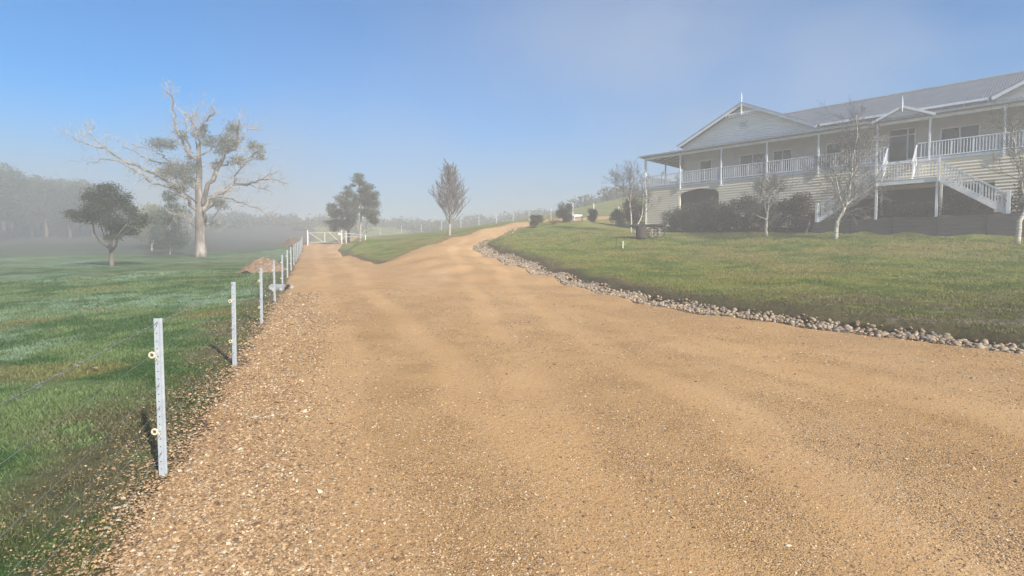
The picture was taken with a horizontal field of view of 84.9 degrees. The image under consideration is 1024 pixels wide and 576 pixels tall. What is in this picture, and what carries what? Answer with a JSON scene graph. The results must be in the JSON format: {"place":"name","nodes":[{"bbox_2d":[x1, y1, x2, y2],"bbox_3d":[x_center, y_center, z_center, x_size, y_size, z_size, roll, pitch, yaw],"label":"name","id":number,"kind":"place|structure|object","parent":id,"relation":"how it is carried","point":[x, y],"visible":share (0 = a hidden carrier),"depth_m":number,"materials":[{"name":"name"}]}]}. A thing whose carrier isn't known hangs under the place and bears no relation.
{"place":"outdoors","nodes":[
{"label":"outdoors","id":0,"kind":"place"},
{"bbox_2d":[0,266,290,575],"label":"paddock grass","id":1,"kind":"structure","parent":0,"point":[117,324],"depth_m":9.04,"materials":[{"name":"green plant"}]},
{"bbox_2d":[0,197,1023,575],"bbox_3d":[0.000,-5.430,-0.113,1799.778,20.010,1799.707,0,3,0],"label":"ground","id":2,"kind":"structure","parent":0,"point":[36,255],"depth_m":18.57,"materials":[{"name":"green plant"}]},
{"bbox_2d":[0,183,26,231],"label":"tree","id":3,"kind":"object","parent":2,"relation":"on","point":[3,226],"depth_m":111.29,"materials":[{"name":"grey plant"}]},
{"bbox_2d":[0,170,37,220],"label":"tree","id":4,"kind":"object","parent":2,"relation":"on","point":[6,204],"visible":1,"depth_m":88.48,"materials":[{"name":"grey plant"}]},
{"bbox_2d":[0,162,37,237],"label":"tree","id":5,"kind":"object","parent":2,"relation":"on","point":[10,174],"visible":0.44,"depth_m":96.99,"materials":[{"name":"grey plant"}]},
{"bbox_2d":[6,177,37,236],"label":"tree","id":6,"kind":"object","parent":2,"relation":"on","point":[19,230],"visible":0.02,"depth_m":103.42,"materials":[{"name":"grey plant"}]},
{"bbox_2d":[3,172,55,237],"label":"tree","id":7,"kind":"object","parent":2,"relation":"on","point":[31,179],"visible":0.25,"depth_m":99.41,"materials":[{"name":"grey plant"}]},
{"bbox_2d":[24,176,49,232],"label":"tree","id":8,"kind":"object","parent":2,"relation":"on","point":[37,228],"visible":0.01,"depth_m":113.27,"materials":[{"name":"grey plant"}]},
{"bbox_2d":[15,179,67,237],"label":"tree","id":9,"kind":"object","parent":2,"relation":"on","point":[48,187],"visible":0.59,"depth_m":98.46,"materials":[{"name":"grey plant"}]},
{"bbox_2d":[44,177,66,235],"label":"tree","id":10,"kind":"object","parent":2,"relation":"on","point":[59,185],"visible":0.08,"depth_m":105.44,"materials":[{"name":"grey plant"}]},
{"bbox_2d":[47,175,76,232],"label":"tree","id":11,"kind":"object","parent":2,"relation":"on","point":[64,229],"visible":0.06,"depth_m":115.09,"materials":[{"name":"grey plant"}]},
{"bbox_2d":[45,185,93,237],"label":"tree","id":12,"kind":"object","parent":2,"relation":"on","point":[64,201],"visible":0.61,"depth_m":96.61,"materials":[{"name":"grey plant"}]},
{"bbox_2d":[46,180,93,235],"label":"tree","id":13,"kind":"object","parent":2,"relation":"on","point":[75,187],"visible":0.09,"depth_m":102.84,"materials":[{"name":"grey plant"}]},
{"bbox_2d":[63,185,103,236],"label":"tree","id":14,"kind":"object","parent":2,"relation":"on","point":[95,225],"visible":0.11,"depth_m":98.39,"materials":[{"name":"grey plant"}]},
{"bbox_2d":[72,178,109,233],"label":"tree","id":15,"kind":"object","parent":2,"relation":"on","point":[88,225],"visible":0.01,"depth_m":113.03,"materials":[{"name":"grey plant"}]},
{"bbox_2d":[59,181,154,265],"bbox_3d":[-25.270,-3.869,34.905,6.062,5.603,4.065,0,3,0],"label":"round tree","id":16,"kind":"object","parent":2,"relation":"on","point":[114,228],"visible":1,"depth_m":34.41,"materials":[{"name":"green plant"}]},
{"bbox_2d":[99,200,139,235],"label":"tree","id":17,"kind":"object","parent":2,"relation":"on","point":[121,213],"visible":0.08,"depth_m":102.86,"materials":[{"name":"green plant"}]},
{"bbox_2d":[0,240,302,575],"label":"wire fence","id":18,"kind":"object","parent":2,"relation":"on","point":[160,430],"visible":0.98,"depth_m":4.21,"materials":[{"name":"metal"}]},
{"bbox_2d":[127,202,179,249],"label":"pale tree","id":19,"kind":"object","parent":2,"relation":"on","point":[145,228],"visible":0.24,"depth_m":72.97,"materials":[{"name":"green plant"}]},
{"bbox_2d":[144,221,192,253],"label":"bush","id":20,"kind":"object","parent":2,"relation":"on","point":[165,238],"visible":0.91,"depth_m":65.39,"materials":[{"name":"green plant"}]},
{"bbox_2d":[53,79,288,257],"bbox_3d":[-29.330,-10.336,49.619,20.035,15.973,9.581,0,3,0],"label":"gum tree","id":21,"kind":"object","parent":2,"relation":"on","point":[202,206],"visible":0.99,"depth_m":49.15,"materials":[{"name":"beige plant"}]},
{"bbox_2d":[236,257,286,272],"bbox_3d":[-12.744,-1.165,28.524,2.631,0.839,2.292,0,3,0],"label":"dirt mound","id":22,"kind":"object","parent":2,"relation":"on","point":[255,265],"visible":0.94,"depth_m":27.95,"materials":[{"name":"soil"}]},
{"bbox_2d":[278,237,306,247],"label":"dirt mound","id":23,"kind":"object","parent":2,"relation":"on","point":[290,242],"visible":0.91,"depth_m":67.12,"materials":[{"name":"soil"}]},
{"bbox_2d":[307,230,341,244],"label":"farm gate","id":24,"kind":"structure","parent":2,"relation":"on","point":[308,234],"depth_m":59.79,"materials":[{"name":"white metal"}]},
{"bbox_2d":[0,171,681,234],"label":"distant woods","id":25,"kind":"object","parent":2,"relation":"on","point":[239,218],"visible":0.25,"depth_m":151.76,"materials":[{"name":"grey plant"}]},
{"bbox_2d":[323,185,359,241],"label":"leafy tree","id":26,"kind":"object","parent":2,"relation":"on","point":[345,201],"visible":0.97,"depth_m":65.08,"materials":[{"name":"green plant"}]},
{"bbox_2d":[344,233,365,242],"bbox_3d":[-16.663,-5.267,59.572,2.963,1.600,0.191,1,3,24],"label":"rail fence","id":27,"kind":"object","parent":2,"relation":"on","point":[346,236],"visible":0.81,"depth_m":59.83,"materials":[{"name":"white paint"}]},
{"bbox_2d":[348,172,382,241],"bbox_3d":[-15.591,-8.570,59.550,4.089,7.766,3.864,0,3,0],"label":"leafy tree","id":28,"kind":"object","parent":2,"relation":"on","point":[365,194],"visible":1,"depth_m":59.19,"materials":[{"name":"green plant"}]},
{"bbox_2d":[428,158,469,235],"bbox_3d":[-5.493,-7.973,49.475,3.830,7.012,4.000,0,3,0],"label":"bare pear tree","id":29,"kind":"object","parent":2,"relation":"on","point":[451,180],"visible":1,"depth_m":49.38,"materials":[{"name":"grey plant"}]},
{"bbox_2d":[371,203,618,235],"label":"paddock fence","id":30,"kind":"object","parent":2,"relation":"on","point":[495,220],"visible":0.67,"depth_m":78.12,"materials":[{"name":"white paint"}]},
{"bbox_2d":[528,214,544,227],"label":"clipped bush","id":31,"kind":"object","parent":2,"relation":"on","point":[537,219],"visible":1,"depth_m":48.52,"materials":[{"name":"green plant"}]},
{"bbox_2d":[546,217,559,223],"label":"spiky plant","id":32,"kind":"object","parent":2,"relation":"on","point":[552,221],"visible":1,"depth_m":51.74,"materials":[{"name":"green plant"}]},
{"bbox_2d":[554,202,574,221],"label":"clipped bush","id":33,"kind":"object","parent":2,"relation":"on","point":[562,211],"visible":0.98,"depth_m":53.37,"materials":[{"name":"green plant"}]},
{"bbox_2d":[573,214,582,220],"bbox_3d":[6.758,-7.182,57.238,1.000,0.680,0.370,0,3,-10],"label":"garden bench","id":34,"kind":"object","parent":2,"relation":"on","point":[575,215],"visible":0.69,"depth_m":57.29,"materials":[{"name":"white paint"}]},
{"bbox_2d":[585,208,598,221],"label":"clipped bush","id":35,"kind":"object","parent":2,"relation":"on","point":[591,217],"visible":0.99,"depth_m":56.41,"materials":[{"name":"green plant"}]},
{"bbox_2d":[606,209,624,224],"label":"garden shrub","id":36,"kind":"object","parent":2,"relation":"on","point":[616,216],"visible":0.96,"depth_m":55.62,"materials":[{"name":"green plant"}]},
{"bbox_2d":[600,156,663,232],"bbox_3d":[9.234,-7.087,43.390,4.909,6.086,3.750,0,3,0],"label":"birch tree","id":37,"kind":"object","parent":2,"relation":"on","point":[634,191],"visible":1,"depth_m":43.24,"materials":[{"name":"grey plant"}]},
{"bbox_2d":[620,197,644,223],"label":"bush","id":38,"kind":"object","parent":2,"relation":"on","point":[636,217],"visible":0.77,"depth_m":52.47,"materials":[{"name":"green plant"}]},
{"bbox_2d":[630,224,669,237],"bbox_3d":[9.355,-3.797,37.763,2.609,0.928,1.348,0,3,6],"label":"old cart","id":39,"kind":"object","parent":2,"relation":"on","point":[642,231],"visible":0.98,"depth_m":37.34,"materials":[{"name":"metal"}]},
{"bbox_2d":[660,200,698,231],"bbox_3d":[13.374,-5.585,45.290,3.251,2.959,2.739,3,4,45],"label":"garden shrub","id":40,"kind":"object","parent":2,"relation":"on","point":[674,220],"visible":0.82,"depth_m":44.94,"materials":[{"name":"green plant"}]},
{"bbox_2d":[681,194,720,231],"bbox_3d":[14.915,-5.635,43.903,2.961,3.303,3.346,-3,4,-45],"label":"garden shrub","id":41,"kind":"object","parent":2,"relation":"on","point":[696,220],"visible":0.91,"depth_m":43.45,"materials":[{"name":"green plant"}]},
{"bbox_2d":[705,198,748,231],"bbox_3d":[16.376,-5.412,42.339,3.194,2.709,3.012,3,4,45],"label":"garden shrub","id":42,"kind":"object","parent":2,"relation":"on","point":[722,213],"visible":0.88,"depth_m":42.12,"materials":[{"name":"green plant"}]},
{"bbox_2d":[433,230,1023,339],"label":"lawn grass","id":43,"kind":"structure","parent":2,"relation":"on","point":[847,271],"depth_m":22.78,"materials":[{"name":"green plant"}]},
{"bbox_2d":[471,226,1023,353],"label":"border rubble","id":44,"kind":"object","parent":2,"relation":"on","point":[529,267],"visible":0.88,"depth_m":19.09,"materials":[{"name":"grey stone"}]},
{"bbox_2d":[734,194,772,230],"bbox_3d":[17.764,-5.453,41.030,2.823,3.149,3.104,-3,4,-45],"label":"garden shrub","id":45,"kind":"object","parent":2,"relation":"on","point":[745,217],"visible":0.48,"depth_m":40.92,"materials":[{"name":"green plant"}]},
{"bbox_2d":[730,153,800,235],"bbox_3d":[16.608,-6.170,37.339,5.026,5.802,3.136,-1,3,-25],"label":"birch tree","id":46,"kind":"object","parent":2,"relation":"on","point":[773,182],"visible":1,"depth_m":37.15,"materials":[{"name":"grey plant"}]},
{"bbox_2d":[752,196,794,230],"bbox_3d":[18.801,-5.197,39.748,3.065,2.494,2.974,3,4,45],"label":"garden shrub","id":47,"kind":"object","parent":2,"relation":"on","point":[782,209],"visible":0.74,"depth_m":39.49,"materials":[{"name":"green plant"}]},
{"bbox_2d":[785,219,810,233],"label":"garden steps","id":48,"kind":"structure","parent":2,"relation":"on","point":[807,227],"depth_m":37.50,"materials":[{"name":"grey wood"}]},
{"bbox_2d":[780,191,820,229],"bbox_3d":[19.862,-5.226,38.671,2.920,3.055,2.711,-3,4,-45],"label":"garden shrub","id":49,"kind":"object","parent":2,"relation":"on","point":[801,206],"visible":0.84,"depth_m":38.52,"materials":[{"name":"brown plant"}]},
{"bbox_2d":[639,71,1023,230],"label":"weatherboard house","id":50,"kind":"structure","parent":2,"relation":"on","point":[940,147],"depth_m":38.44,"materials":[{"name":"white paint"}]},
{"bbox_2d":[699,159,712,181],"bbox_3d":[16.466,-9.779,47.567,1.130,2.170,0.069,3,4,45],"label":"door","id":51,"kind":"structure","parent":50,"relation":"in","point":[704,164],"depth_m":47.56,"materials":[{"name":"white paint"}]},
{"bbox_2d":[739,152,765,177],"bbox_3d":[19.239,-9.647,44.799,2.080,2.170,0.069,3,4,45],"label":"french door","id":52,"kind":"structure","parent":50,"relation":"in","point":[744,159],"depth_m":44.76,"materials":[{"name":"white paint"}]},
{"bbox_2d":[772,148,792,172],"bbox_3d":[20.837,-9.794,43.160,0.109,1.720,1.510,-3,4,-45],"label":"window","id":53,"kind":"structure","parent":50,"relation":"in","point":[785,153],"depth_m":43.13,"materials":[{"name":"grey glass"}]},
{"bbox_2d":[825,139,858,165],"bbox_3d":[23.718,-9.657,40.282,0.109,1.720,2.160,-3,4,-45],"label":"window","id":54,"kind":"structure","parent":50,"relation":"in","point":[829,144],"depth_m":40.48,"materials":[{"name":"grey glass"}]},
{"bbox_2d":[887,126,916,161],"bbox_3d":[26.277,-9.487,37.759,1.580,2.520,0.069,3,4,45],"label":"entry door","id":55,"kind":"structure","parent":50,"relation":"in","point":[902,147],"depth_m":37.73,"materials":[{"name":"white paint"}]},
{"bbox_2d":[940,123,980,156],"bbox_3d":[28.435,-9.383,35.575,2.110,1.820,0.109,3,4,45],"label":"window","id":56,"kind":"structure","parent":50,"relation":"in","point":[969,130],"depth_m":35.53,"materials":[{"name":"grey glass"}]},
{"bbox_2d":[797,96,896,238],"bbox_3d":[20.402,-7.159,33.831,6.310,8.764,4.625,-3,4,-44],"label":"birch tree","id":57,"kind":"object","parent":2,"relation":"on","point":[848,198],"visible":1,"depth_m":33.55,"materials":[{"name":"grey plant"}]},
{"bbox_2d":[835,206,872,219],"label":"under stair shrub","id":58,"kind":"object","parent":2,"relation":"on","point":[850,216],"visible":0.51,"depth_m":36.86,"materials":[{"name":"green plant"}]},
{"bbox_2d":[879,332,889,337],"bbox_3d":[6.796,0.862,10.251,0.192,0.120,0.126,0,3,2],"label":"border stone","id":59,"kind":"object","parent":2,"relation":"on","point":[883,334],"visible":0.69,"depth_m":10.20,"materials":[{"name":"beige stone"}]},
{"bbox_2d":[869,200,921,218],"bbox_3d":[24.318,-4.816,35.445,2.862,1.577,1.828,3,4,45],"label":"under stair shrub","id":60,"kind":"object","parent":2,"relation":"on","point":[890,211],"visible":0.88,"depth_m":35.18,"materials":[{"name":"green plant"}]},
{"bbox_2d":[812,213,1023,236],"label":"retaining wall","id":61,"kind":"structure","parent":2,"relation":"on","point":[987,224],"depth_m":32.17,"materials":[{"name":"grey concrete"}]},
{"bbox_2d":[917,200,958,215],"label":"under stair shrub","id":62,"kind":"object","parent":2,"relation":"on","point":[929,209],"visible":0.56,"depth_m":34.08,"materials":[{"name":"green plant"}]},
{"bbox_2d":[942,335,952,340],"bbox_3d":[7.732,0.901,9.951,0.184,0.109,0.132,-9,14,-9],"label":"border stone","id":63,"kind":"object","parent":2,"relation":"on","point":[947,337],"visible":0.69,"depth_m":9.91,"materials":[{"name":"beige stone"}]},
{"bbox_2d":[942,192,999,214],"bbox_3d":[26.725,-4.763,32.658,2.974,1.777,1.897,3,4,45],"label":"under stair shrub","id":64,"kind":"object","parent":2,"relation":"on","point":[970,202],"visible":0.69,"depth_m":32.63,"materials":[{"name":"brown plant"}]},
{"bbox_2d":[974,344,984,349],"bbox_3d":[7.555,0.964,9.052,0.135,0.129,0.122,-5,5,-2],"label":"border stone","id":65,"kind":"object","parent":2,"relation":"on","point":[979,346],"visible":0.63,"depth_m":9.02,"materials":[{"name":"beige stone"}]},
{"bbox_2d":[980,340,988,344],"bbox_3d":[8.040,0.931,9.531,0.102,0.106,0.124,1,3,23],"label":"border stone","id":66,"kind":"object","parent":2,"relation":"on","point":[986,342],"visible":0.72,"depth_m":9.49,"materials":[{"name":"beige stone"}]},
{"bbox_2d":[978,101,1023,243],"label":"birch tree","id":67,"kind":"object","parent":2,"relation":"on","point":[1019,222],"visible":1,"depth_m":27.95,"materials":[{"name":"grey plant"}]},
{"bbox_2d":[1003,181,1023,212],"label":"under stair shrub","id":68,"kind":"object","parent":2,"relation":"on","point":[1018,204],"visible":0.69,"depth_m":30.44,"materials":[{"name":"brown plant"}]},
{"bbox_2d":[0,0,1023,224],"label":"sky","id":69,"kind":"structure","parent":0,"point":[533,102],"materials":[{"name":"blue"}]},
{"bbox_2d":[0,216,1023,575],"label":"road","id":70,"kind":"structure","parent":0,"point":[449,270],"depth_m":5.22,"materials":[{"name":"beige gravel"}]},
{"bbox_2d":[268,284,290,290],"bbox_3d":[-8.230,0.029,19.864,0.850,0.337,0.337,2,3,32],"label":"culvert pipe","id":71,"kind":"object","parent":70,"relation":"on","point":[282,286],"visible":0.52,"depth_m":19.72,"materials":[{"name":"concrete"}]}
]}

